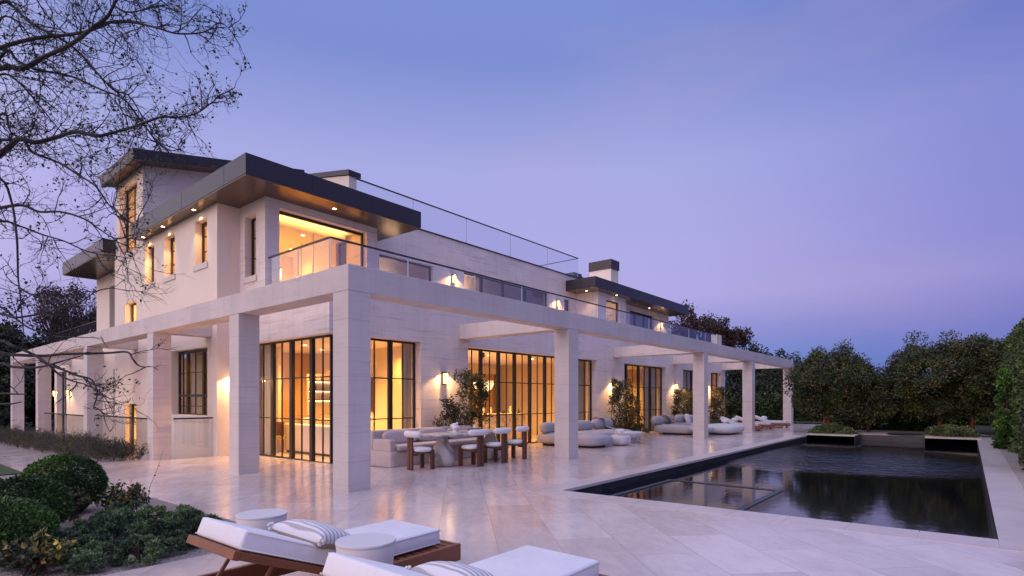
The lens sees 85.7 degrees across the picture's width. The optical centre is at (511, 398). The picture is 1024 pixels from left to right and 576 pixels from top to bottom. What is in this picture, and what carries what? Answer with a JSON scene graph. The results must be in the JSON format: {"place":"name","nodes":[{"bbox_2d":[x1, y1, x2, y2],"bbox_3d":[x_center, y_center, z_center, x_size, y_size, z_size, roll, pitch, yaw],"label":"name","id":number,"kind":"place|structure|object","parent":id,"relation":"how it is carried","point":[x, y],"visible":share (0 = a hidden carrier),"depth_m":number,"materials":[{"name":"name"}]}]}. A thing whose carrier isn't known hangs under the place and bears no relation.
{"place":"outdoors","nodes":[
{"label":"outdoors","id":0,"kind":"place"},
{"bbox_2d":[0,465,20,474],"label":"lawn","id":1,"kind":"structure","parent":0,"point":[4,470],"depth_m":12.36,"materials":[{"name":"green plant"}]},
{"bbox_2d":[0,420,991,475],"bbox_3d":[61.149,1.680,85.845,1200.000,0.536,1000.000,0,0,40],"label":"ground","id":2,"kind":"structure","parent":0,"point":[52,429],"depth_m":34.03,"materials":[{"name":"soil"}]},
{"bbox_2d":[0,355,35,431],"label":"background tree","id":3,"kind":"object","parent":2,"relation":"on","point":[5,374],"visible":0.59,"depth_m":32.12,"materials":[{"name":"green plant"}]},
{"bbox_2d":[0,298,53,407],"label":"background tree","id":4,"kind":"object","parent":2,"relation":"on","point":[17,339],"visible":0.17,"depth_m":36.47,"materials":[{"name":"green plant"}]},
{"bbox_2d":[24,326,66,426],"bbox_3d":[-34.333,-1.278,39.885,7.052,7.880,7.313,0,0,40],"label":"background tree","id":5,"kind":"object","parent":2,"relation":"on","point":[32,422],"visible":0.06,"depth_m":38.68,"materials":[{"name":"green plant"}]},
{"bbox_2d":[27,338,66,423],"bbox_3d":[-31.980,-1.319,40.546,6.662,7.048,6.741,0,0,-14],"label":"background tree","id":6,"kind":"object","parent":2,"relation":"on","point":[52,403],"visible":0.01,"depth_m":38.44,"materials":[{"name":"green plant"}]},
{"bbox_2d":[4,279,96,376],"bbox_3d":[-31.338,-3.019,39.300,6.175,10.362,7.158,0,0,40],"label":"background tree","id":7,"kind":"object","parent":2,"relation":"on","point":[77,312],"visible":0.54,"depth_m":38.35,"materials":[{"name":"green plant"}]},
{"bbox_2d":[0,472,235,575],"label":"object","id":8,"kind":"structure","parent":2,"relation":"on","point":[92,509],"depth_m":5.19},
{"bbox_2d":[0,495,61,546],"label":"boxwood ball","id":9,"kind":"object","parent":8,"relation":"on","point":[13,525],"visible":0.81,"depth_m":5.14,"materials":[{"name":"green plant"}]},
{"bbox_2d":[0,474,74,529],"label":"boxwood ball","id":10,"kind":"object","parent":8,"relation":"on","point":[58,491],"visible":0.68,"depth_m":6.14,"materials":[{"name":"green plant"}]},
{"bbox_2d":[0,526,77,575],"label":"twiggy shrub","id":11,"kind":"object","parent":8,"relation":"on","point":[34,553],"visible":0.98,"depth_m":4.61,"materials":[{"name":"green plant"}]},
{"bbox_2d":[13,451,109,512],"bbox_3d":[-6.030,1.161,7.407,1.011,0.912,1.027,0,0,40],"label":"boxwood ball","id":12,"kind":"object","parent":8,"relation":"on","point":[88,474],"visible":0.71,"depth_m":7.28,"materials":[{"name":"green plant"}]},
{"bbox_2d":[50,528,84,542],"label":"rounded shrub","id":13,"kind":"object","parent":8,"relation":"on","point":[69,534],"visible":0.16,"depth_m":5.25,"materials":[{"name":"green plant"}]},
{"bbox_2d":[60,485,92,521],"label":"twiggy shrub","id":14,"kind":"object","parent":8,"relation":"on","point":[79,502],"visible":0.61,"depth_m":6.86,"materials":[{"name":"green plant"}]},
{"bbox_2d":[64,514,115,535],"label":"rounded shrub","id":15,"kind":"object","parent":8,"relation":"on","point":[77,523],"visible":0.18,"depth_m":5.80,"materials":[{"name":"green plant"}]},
{"bbox_2d":[52,539,128,574],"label":"rounded shrub","id":16,"kind":"object","parent":8,"relation":"on","point":[95,552],"visible":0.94,"depth_m":4.76,"materials":[{"name":"green plant"}]},
{"bbox_2d":[68,532,120,550],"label":"rounded shrub","id":17,"kind":"object","parent":8,"relation":"on","point":[83,540],"visible":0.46,"depth_m":5.17,"materials":[{"name":"green plant"}]},
{"bbox_2d":[73,507,146,539],"bbox_3d":[-4.129,1.341,5.736,0.659,0.378,0.730,0,0,40],"label":"rounded shrub","id":18,"kind":"object","parent":8,"relation":"on","point":[118,520],"visible":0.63,"depth_m":5.65,"materials":[{"name":"green plant"}]},
{"bbox_2d":[95,501,149,524],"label":"rounded shrub","id":19,"kind":"object","parent":8,"relation":"on","point":[120,504],"visible":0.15,"depth_m":6.45,"materials":[{"name":"green plant"}]},
{"bbox_2d":[93,479,157,512],"bbox_3d":[-4.913,1.257,7.014,0.616,0.507,0.699,0,0,-3],"label":"twiggy shrub","id":20,"kind":"object","parent":8,"relation":"on","point":[133,495],"visible":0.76,"depth_m":6.99,"materials":[{"name":"green plant"}]},
{"bbox_2d":[0,0,254,431],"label":"bare tree","id":21,"kind":"object","parent":8,"relation":"on","point":[79,131],"visible":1,"depth_m":5.48,"materials":[{"name":"dark brown bark"},{"name":"leaves"}]},
{"bbox_2d":[106,533,167,567],"bbox_3d":[-3.397,1.365,5.033,0.467,0.299,0.468,0,0,3],"label":"rounded shrub","id":22,"kind":"object","parent":8,"relation":"on","point":[152,552],"visible":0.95,"depth_m":4.97,"materials":[{"name":"green plant"}]},
{"bbox_2d":[124,503,167,527],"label":"rounded shrub","id":23,"kind":"object","parent":8,"relation":"on","point":[147,509],"visible":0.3,"depth_m":6.24,"materials":[{"name":"green plant"}]},
{"bbox_2d":[119,517,178,549],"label":"rounded shrub","id":24,"kind":"object","parent":8,"relation":"on","point":[155,526],"visible":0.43,"depth_m":5.48,"materials":[{"name":"green plant"}]},
{"bbox_2d":[144,528,190,556],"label":"rounded shrub","id":25,"kind":"object","parent":8,"relation":"on","point":[173,540],"visible":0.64,"depth_m":5.29,"materials":[{"name":"green plant"}]},
{"bbox_2d":[163,503,191,526],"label":"rounded shrub","id":26,"kind":"object","parent":8,"relation":"on","point":[170,514],"visible":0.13,"depth_m":6.30,"materials":[{"name":"green plant"}]},
{"bbox_2d":[162,506,208,534],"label":"rounded shrub","id":27,"kind":"object","parent":8,"relation":"on","point":[184,515],"visible":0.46,"depth_m":5.86,"materials":[{"name":"green plant"}]},
{"bbox_2d":[12,148,724,471],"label":"modern house","id":28,"kind":"structure","parent":2,"relation":"on","point":[249,222],"depth_m":17.59,"materials":[{"name":"stone"}]},
{"bbox_2d":[62,372,66,433],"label":"window","id":29,"kind":"structure","parent":28,"relation":"in","point":[62,372],"depth_m":30.50,"materials":[{"name":"black metal"}]},
{"bbox_2d":[126,185,136,252],"bbox_3d":[-13.876,-6.654,20.341,1.936,2.388,0.060,0,0,40],"label":"window","id":30,"kind":"structure","parent":28,"relation":"in","point":[127,199],"depth_m":20.82,"materials":[{"name":"black metal"}]},
{"bbox_2d":[171,237,174,274],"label":"window","id":31,"kind":"structure","parent":28,"relation":"in","point":[173,239],"depth_m":18.00,"materials":[{"name":"black metal"}]},
{"bbox_2d":[179,348,206,414],"bbox_3d":[-9.597,-0.505,16.799,2.746,1.986,0.090,0,0,40],"label":"window","id":32,"kind":"structure","parent":28,"relation":"in","point":[204,351],"depth_m":17.05,"materials":[{"name":"black metal"}]},
{"bbox_2d":[191,352,201,413],"bbox_3d":[-10.062,-0.340,17.704,1.000,2.480,0.124,0,0,40],"label":"curtain","id":33,"kind":"object","parent":28,"relation":"hanging from","point":[199,379],"visible":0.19,"depth_m":17.68,"materials":[{"name":"fabric"}]},
{"bbox_2d":[202,222,206,262],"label":"window","id":34,"kind":"structure","parent":28,"relation":"in","point":[204,225],"depth_m":16.42,"materials":[{"name":"black metal"}]},
{"bbox_2d":[251,218,255,275],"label":"window","id":35,"kind":"structure","parent":28,"relation":"in","point":[252,221],"depth_m":15.73,"materials":[{"name":"black metal"}]},
{"bbox_2d":[259,345,269,454],"bbox_3d":[-7.035,0.010,15.872,0.900,3.180,0.130,0,0,40],"label":"curtain","id":36,"kind":"object","parent":28,"relation":"hanging from","point":[267,399],"visible":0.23,"depth_m":15.88,"materials":[{"name":"fabric"}]},
{"bbox_2d":[283,353,308,444],"bbox_3d":[-8.101,0.005,18.723,0.080,3.190,3.072,0,0,40],"label":"wall panelling","id":37,"kind":"object","parent":28,"relation":"attached to","point":[297,383],"depth_m":19.32,"materials":[{"name":"orange wood"}]},
{"bbox_2d":[259,334,332,463],"bbox_3d":[-5.858,0.016,14.508,3.988,3.128,0.090,0,0,40],"label":"window","id":38,"kind":"structure","parent":28,"relation":"in","point":[311,377],"depth_m":14.35,"materials":[{"name":"black metal"}]},
{"bbox_2d":[307,373,329,414],"bbox_3d":[-5.844,-0.150,17.749,0.320,1.300,1.450,0,0,40],"label":"lit shelving","id":39,"kind":"object","parent":28,"relation":"attached to","point":[318,399],"visible":0.46,"depth_m":17.58,"materials":[{"name":"paint"}]},
{"bbox_2d":[279,211,362,266],"bbox_3d":[-5.648,-4.045,16.386,0.060,2.386,2.856,0,0,40],"label":"window","id":40,"kind":"structure","parent":28,"relation":"in","point":[280,212],"depth_m":16.53,"materials":[{"name":"black metal"}]},
{"bbox_2d":[371,338,414,429],"bbox_3d":[-3.479,-0.004,14.208,0.090,3.088,2.512,0,0,40],"label":"window","id":41,"kind":"structure","parent":28,"relation":"in","point":[389,378],"depth_m":14.51,"materials":[{"name":"black metal"}]},
{"bbox_2d":[379,254,430,280],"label":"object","id":42,"kind":"structure","parent":28,"relation":"in","point":[429,268],"depth_m":20.46,"materials":[{"name":"black metal"}]},
{"bbox_2d":[401,343,410,428],"bbox_3d":[-2.874,0.010,15.401,0.120,3.180,0.588,0,0,30],"label":"curtain","id":43,"kind":"object","parent":28,"relation":"hanging from","point":[406,383],"visible":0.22,"depth_m":15.35,"materials":[{"name":"fabric"}]},
{"bbox_2d":[468,363,495,412],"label":"kitchen cabinets","id":44,"kind":"object","parent":28,"relation":"attached to","point":[485,370],"visible":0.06,"depth_m":25.58,"materials":[{"name":"wood"}]},
{"bbox_2d":[464,272,546,306],"bbox_3d":[-0.211,-4.065,24.711,0.090,2.226,5.896,0,0,40],"label":"railing","id":45,"kind":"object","parent":28,"relation":"in","point":[480,278],"depth_m":24.40,"materials":[{"name":"black metal"}]},
{"bbox_2d":[468,348,591,445],"bbox_3d":[0.844,-0.004,19.429,0.090,3.088,7.368,0,0,40],"label":"window","id":46,"kind":"structure","parent":28,"relation":"in","point":[480,351],"depth_m":18.59,"materials":[{"name":"black metal"}]},
{"bbox_2d":[578,361,585,420],"bbox_3d":[2.522,0.010,22.085,0.126,3.180,1.600,0,0,40],"label":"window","id":47,"kind":"structure","parent":28,"relation":"hanging from","point":[580,388],"depth_m":22.40,"materials":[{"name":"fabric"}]},
{"bbox_2d":[630,311,651,329],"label":"window","id":48,"kind":"structure","parent":28,"relation":"in","point":[634,316],"depth_m":33.78,"materials":[{"name":"black metal"}]},
{"bbox_2d":[624,364,661,431],"bbox_3d":[6.037,-0.004,25.703,0.090,3.088,4.298,0,0,40],"label":"window","id":49,"kind":"structure","parent":28,"relation":"in","point":[649,387],"depth_m":26.32,"materials":[{"name":"black metal"}]},
{"bbox_2d":[642,367,656,429],"bbox_3d":[6.797,0.010,27.244,0.125,3.180,1.400,0,0,40],"label":"curtain","id":50,"kind":"object","parent":28,"relation":"hanging from","point":[652,394],"visible":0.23,"depth_m":27.02,"materials":[{"name":"fabric"}]},
{"bbox_2d":[669,299,725,344],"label":"background tree","id":51,"kind":"object","parent":2,"relation":"on","point":[689,321],"visible":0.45,"depth_m":54.91,"materials":[{"name":"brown plant"}]},
{"bbox_2d":[696,314,733,345],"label":"background tree","id":52,"kind":"object","parent":2,"relation":"on","point":[726,329],"visible":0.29,"depth_m":58.61,"materials":[{"name":"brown plant"}]},
{"bbox_2d":[722,326,756,362],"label":"background tree","id":53,"kind":"object","parent":2,"relation":"on","point":[738,336],"visible":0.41,"depth_m":57.86,"materials":[{"name":"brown plant"}]},
{"bbox_2d":[725,379,773,398],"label":"background tree","id":54,"kind":"object","parent":2,"relation":"on","point":[729,389],"visible":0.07,"depth_m":40.32,"materials":[{"name":"green plant"}]},
{"bbox_2d":[725,362,777,397],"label":"background tree","id":55,"kind":"object","parent":2,"relation":"on","point":[735,375],"visible":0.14,"depth_m":42.76,"materials":[{"name":"green plant"}]},
{"bbox_2d":[744,343,772,379],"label":"background tree","id":56,"kind":"object","parent":2,"relation":"on","point":[756,349],"visible":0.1,"depth_m":57.45,"materials":[{"name":"green plant"}]},
{"bbox_2d":[755,357,804,398],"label":"background tree","id":57,"kind":"object","parent":2,"relation":"on","point":[774,380],"visible":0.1,"depth_m":44.28,"materials":[{"name":"green plant"}]},
{"bbox_2d":[771,348,803,371],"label":"background tree","id":58,"kind":"object","parent":2,"relation":"on","point":[782,352],"visible":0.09,"depth_m":59.45,"materials":[{"name":"green plant"}]},
{"bbox_2d":[725,391,989,425],"bbox_3d":[16.198,0.630,37.129,25.587,2.561,1.982,0,0,40],"label":"boundary hedge","id":59,"kind":"object","parent":2,"relation":"on","point":[770,409],"visible":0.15,"depth_m":36.02,"materials":[{"name":"green plant"}]},
{"bbox_2d":[855,427,999,437],"bbox_3d":[18.372,1.437,24.607,6.999,0.086,11.900,0,0,40],"label":"planting bed","id":60,"kind":"object","parent":2,"relation":"on","point":[984,430],"visible":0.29,"depth_m":24.62,"materials":[{"name":"green plant"}]},
{"bbox_2d":[781,339,888,423],"bbox_3d":[14.055,-0.553,24.367,4.264,4.177,3.724,0,0,40],"label":"strawberry tree","id":61,"kind":"object","parent":60,"relation":"on","point":[812,395],"visible":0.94,"depth_m":23.78,"materials":[{"name":"green plant"}]},
{"bbox_2d":[837,370,902,431],"bbox_3d":[15.616,0.100,24.306,2.793,2.815,3.046,0,0,40],"label":"strawberry tree","id":62,"kind":"object","parent":60,"relation":"on","point":[881,411],"visible":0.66,"depth_m":23.52,"materials":[{"name":"green plant"}]},
{"bbox_2d":[881,396,950,425],"bbox_3d":[18.415,0.287,25.485,3.446,2.903,3.174,0,0,40],"label":"shrub","id":63,"kind":"object","parent":60,"relation":"on","point":[897,420],"visible":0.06,"depth_m":25.17,"materials":[{"name":"green plant"}]},
{"bbox_2d":[912,422,931,430],"bbox_3d":[18.543,1.257,24.758,0.946,0.450,1.117,0,0,40],"label":"ground cover mound","id":64,"kind":"object","parent":60,"relation":"on","point":[920,427],"visible":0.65,"depth_m":24.65,"materials":[{"name":"green plant"}]},
{"bbox_2d":[880,330,989,426],"bbox_3d":[17.425,-0.754,22.882,3.703,4.464,4.302,0,0,40],"label":"strawberry tree","id":65,"kind":"object","parent":60,"relation":"on","point":[909,381],"visible":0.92,"depth_m":22.38,"materials":[{"name":"green plant"}]},
{"bbox_2d":[923,329,1005,430],"bbox_3d":[19.002,-0.752,22.629,3.528,4.433,4.388,0,0,40],"label":"strawberry tree","id":66,"kind":"object","parent":60,"relation":"on","point":[976,351],"visible":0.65,"depth_m":21.53,"materials":[{"name":"green plant"}]},
{"bbox_2d":[987,318,1023,470],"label":"tall hedge","id":67,"kind":"object","parent":2,"relation":"on","point":[1013,356],"visible":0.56,"depth_m":14.07,"materials":[{"name":"green plant"}]},
{"bbox_2d":[469,413,526,440],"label":"kitchen island","id":68,"kind":"structure","parent":0,"point":[502,422],"depth_m":20.86,"materials":[{"name":"stone"}]},
{"bbox_2d":[0,424,1023,575],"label":"terrace paving","id":69,"kind":"structure","parent":0,"point":[490,508],"depth_m":6.96,"materials":[{"name":"stone"}]},
{"bbox_2d":[0,421,148,461],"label":"hedge","id":70,"kind":"object","parent":69,"relation":"on","point":[89,446],"visible":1,"depth_m":15.87,"materials":[{"name":"green plant"}]},
{"bbox_2d":[44,412,146,439],"bbox_3d":[-14.650,1.132,19.061,13.000,1.204,0.044,0,0,40],"label":"glass balustrade","id":71,"kind":"object","parent":69,"relation":"on","point":[122,417],"visible":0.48,"depth_m":18.45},
{"bbox_2d":[235,509,287,564],"bbox_3d":[-2.187,1.232,4.822,0.420,0.465,0.420,0,0,40],"label":"drum side table","id":72,"kind":"object","parent":69,"relation":"on","point":[260,518],"visible":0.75,"depth_m":4.69,"materials":[{"name":"stone"}]},
{"bbox_2d":[276,422,285,452],"bbox_3d":[-7.027,1.140,16.736,0.600,0.920,0.620,0,0,11],"label":"indoor armchair","id":73,"kind":"object","parent":69,"relation":"on","point":[278,430],"visible":0.39,"depth_m":16.41,"materials":[{"name":"fabric"}]},
{"bbox_2d":[285,417,329,455],"bbox_3d":[-5.387,1.070,16.059,2.900,1.040,1.070,0,0,40],"label":"indoor sofa","id":74,"kind":"object","parent":69,"relation":"on","point":[318,439],"visible":0.41,"depth_m":15.74,"materials":[{"name":"white fabric"}]},
{"bbox_2d":[186,517,460,575],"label":"sun lounger","id":75,"kind":"object","parent":69,"relation":"on","point":[264,552],"visible":0.71,"depth_m":3.71,"materials":[{"name":"white fabric"}]},
{"bbox_2d":[267,519,349,549],"bbox_3d":[-1.417,0.975,3.965,0.630,0.183,0.395,4,-12,34],"label":"striped cushion","id":76,"kind":"object","parent":75,"relation":"on","point":[320,535],"visible":0.76,"depth_m":3.84,"materials":[{"name":"white fabric"}]},
{"bbox_2d":[335,533,395,564],"bbox_3d":[-0.970,1.189,3.659,0.390,0.510,0.390,0,0,40],"label":"drum side table","id":77,"kind":"object","parent":69,"relation":"on","point":[378,547],"visible":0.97,"depth_m":3.56,"materials":[{"name":"stone"}]},
{"bbox_2d":[10,263,792,492],"bbox_3d":[-4.268,-0.038,29.062,28.360,4.263,29.090,0,0,40],"label":"stone pergola","id":78,"kind":"object","parent":69,"relation":"on","point":[350,291],"visible":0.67,"depth_m":12.66,"materials":[{"name":"stone"}]},
{"bbox_2d":[404,430,434,470],"bbox_3d":[-2.018,1.101,11.900,0.552,0.834,0.612,0,0,-42],"label":"dining chair","id":79,"kind":"object","parent":69,"relation":"on","point":[412,451],"visible":1,"depth_m":11.76,"materials":[{"name":"brown wood"}]},
{"bbox_2d":[371,425,484,467],"bbox_3d":[-1.953,1.128,13.923,0.926,0.788,3.668,0,0,37],"label":"dining banquette","id":80,"kind":"object","parent":69,"relation":"on","point":[388,448],"visible":0.65,"depth_m":12.89,"materials":[{"name":"fabric"}]},
{"bbox_2d":[421,429,500,466],"bbox_3d":[-1.062,1.156,13.238,1.000,0.728,3.100,0,0,36],"label":"dining table","id":81,"kind":"object","parent":69,"relation":"on","point":[445,456],"visible":0.62,"depth_m":12.38,"materials":[{"name":"stone"}]},
{"bbox_2d":[433,368,492,436],"bbox_3d":[-1.494,0.416,15.318,0.720,2.583,2.372,0,0,40],"label":"climbing shrub","id":82,"kind":"object","parent":69,"relation":"on","point":[453,415],"visible":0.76,"depth_m":15.48,"materials":[{"name":"green plant"}]},
{"bbox_2d":[320,545,607,575],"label":"sun lounger","id":83,"kind":"object","parent":69,"relation":"on","point":[527,560],"visible":0.93,"depth_m":3.49,"materials":[{"name":"white fabric"}]},
{"bbox_2d":[404,561,493,575],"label":"striped cushion","id":84,"kind":"object","parent":83,"relation":"on","point":[442,568],"visible":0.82,"depth_m":2.91,"materials":[{"name":"white fabric"}]},
{"bbox_2d":[458,429,488,466],"bbox_3d":[-0.860,1.095,12.447,0.552,0.834,0.612,0,0,42],"label":"dining chair","id":85,"kind":"object","parent":69,"relation":"on","point":[478,449],"visible":1,"depth_m":12.30,"materials":[{"name":"brown wood"}]},
{"bbox_2d":[484,427,510,462],"bbox_3d":[-0.341,1.095,13.136,0.552,0.834,0.612,0,0,38],"label":"dining chair","id":86,"kind":"object","parent":69,"relation":"on","point":[502,446],"visible":0.99,"depth_m":12.99,"materials":[{"name":"brown wood"}]},
{"bbox_2d":[508,426,528,458],"bbox_3d":[0.137,1.097,13.965,0.552,0.834,0.612,0,0,28],"label":"dining chair","id":87,"kind":"object","parent":69,"relation":"on","point":[522,443],"visible":0.94,"depth_m":13.81,"materials":[{"name":"brown wood"}]},
{"bbox_2d":[537,418,631,447],"bbox_3d":[2.985,1.125,19.092,2.470,0.830,4.320,0,0,40],"label":"lounge sofa","id":88,"kind":"object","parent":69,"relation":"on","point":[599,435],"visible":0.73,"depth_m":18.07,"materials":[{"name":"grey fabric"}]},
{"bbox_2d":[611,434,630,445],"bbox_3d":[3.532,1.329,18.003,0.627,0.370,0.660,0,0,40],"label":"pebble table","id":89,"kind":"object","parent":69,"relation":"on","point":[621,439],"visible":0.9,"depth_m":17.74,"materials":[{"name":"stone"}]},
{"bbox_2d":[607,378,645,430],"bbox_3d":[4.692,0.402,22.786,0.763,2.581,2.950,0,0,40],"label":"climbing shrub","id":90,"kind":"object","parent":69,"relation":"on","point":[626,394],"visible":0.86,"depth_m":22.65,"materials":[{"name":"green plant"}]},
{"bbox_2d":[614,431,642,442],"bbox_3d":[4.034,1.327,19.080,0.920,0.380,1.150,0,0,40],"label":"bowl table","id":91,"kind":"object","parent":69,"relation":"on","point":[634,435],"visible":0.66,"depth_m":18.76,"materials":[{"name":"stone"}]},
{"bbox_2d":[651,414,692,434],"bbox_3d":[8.125,1.135,25.151,2.080,0.810,4.570,0,0,40],"label":"lounge sofa","id":92,"kind":"object","parent":69,"relation":"on","point":[668,427],"visible":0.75,"depth_m":23.95,"materials":[{"name":"grey fabric"}]},
{"bbox_2d":[669,388,692,422],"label":"climbing shrub","id":93,"kind":"object","parent":69,"relation":"on","point":[688,399],"visible":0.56,"depth_m":27.17,"materials":[{"name":"green plant"}]},
{"bbox_2d":[708,386,728,423],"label":"climbing shrub","id":94,"kind":"object","parent":69,"relation":"on","point":[718,403],"visible":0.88,"depth_m":30.95,"materials":[{"name":"green plant"}]},
{"bbox_2d":[708,423,744,434],"bbox_3d":[9.136,1.287,23.879,1.500,0.440,2.300,0,0,40],"label":"round pouf","id":95,"kind":"object","parent":69,"relation":"on","point":[725,428],"visible":0.88,"depth_m":23.04,"materials":[{"name":"fabric"}]},
{"bbox_2d":[734,416,774,428],"bbox_3d":[12.174,1.184,27.846,1.920,0.650,0.844,0,0,30],"label":"sun lounger","id":96,"kind":"object","parent":69,"relation":"on","point":[769,425],"visible":0.48,"depth_m":27.30,"materials":[{"name":"white fabric"}]},
{"bbox_2d":[755,415,790,427],"bbox_3d":[13.706,1.181,29.304,1.920,0.650,0.844,0,0,30],"label":"sun lounger","id":97,"kind":"object","parent":69,"relation":"on","point":[786,424],"visible":0.51,"depth_m":28.96,"materials":[{"name":"white fabric"}]},
{"bbox_2d":[524,435,1023,551],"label":"pool coping","id":98,"kind":"object","parent":69,"relation":"on","point":[1005,491],"visible":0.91,"depth_m":7.60,"materials":[{"name":"stone"}]},
{"bbox_2d":[573,435,997,538],"bbox_3d":[8.803,2.204,14.405,5.270,1.593,18.820,0,0,40],"label":"pool basin","id":99,"kind":"object","parent":69,"relation":"in","point":[616,484],"visible":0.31,"depth_m":14.37,"materials":[{"name":"stone"}]},
{"bbox_2d":[609,479,783,510],"bbox_3d":[2.962,1.819,9.271,2.140,0.362,3.420,0,0,40],"label":"spa rim","id":100,"kind":"object","parent":99,"relation":"attached to","point":[755,502],"visible":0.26,"depth_m":9.90,"materials":[{"name":"grey stone"}]},
{"bbox_2d":[594,440,993,538],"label":"pool water","id":101,"kind":"structure","parent":99,"relation":"in","point":[920,486],"depth_m":10.51,"materials":[{"name":"black liquid"}]},
{"bbox_2d":[807,433,861,441],"bbox_3d":[13.125,1.599,22.440,1.660,0.402,1.930,0,0,40],"label":"planter","id":102,"kind":"object","parent":69,"relation":"on","point":[825,436],"visible":0.57,"depth_m":21.80,"materials":[{"name":"black tile"}]},
{"bbox_2d":[806,422,860,434],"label":"shrub","id":103,"kind":"object","parent":102,"relation":"in","point":[830,428],"visible":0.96,"depth_m":22.38,"materials":[{"name":"green plant"}]},
{"bbox_2d":[925,435,981,446],"bbox_3d":[16.033,1.576,20.033,1.570,0.449,1.930,0,0,40],"label":"planter","id":104,"kind":"object","parent":69,"relation":"on","point":[934,437],"visible":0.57,"depth_m":19.42,"materials":[{"name":"black tile"}]},
{"bbox_2d":[922,423,981,437],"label":"planter plants","id":105,"kind":"object","parent":104,"relation":"in","point":[945,430],"visible":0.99,"depth_m":19.91,"materials":[{"name":"green plant"}]},
{"bbox_2d":[990,367,1015,448],"bbox_3d":[13.864,0.287,15.425,0.784,2.380,0.805,0,0,40],"label":"columnar shrub","id":106,"kind":"object","parent":69,"relation":"on","point":[1002,439],"visible":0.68,"depth_m":15.37,"materials":[{"name":"green plant"}]},
{"bbox_2d":[1018,413,1023,464],"bbox_3d":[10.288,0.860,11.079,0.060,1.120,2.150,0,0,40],"label":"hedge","id":107,"kind":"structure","parent":69,"relation":"on","point":[1022,443],"depth_m":11.53,"materials":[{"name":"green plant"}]},
{"bbox_2d":[0,0,1023,435],"label":"sky","id":108,"kind":"structure","parent":0,"point":[804,175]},
{"bbox_2d":[855,430,988,435],"bbox_3d":[16.232,1.432,23.198,5.800,0.071,4.200,0,0,40],"label":"gravel court","id":109,"kind":"object","parent":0,"point":[876,432],"visible":0.33,"depth_m":23.66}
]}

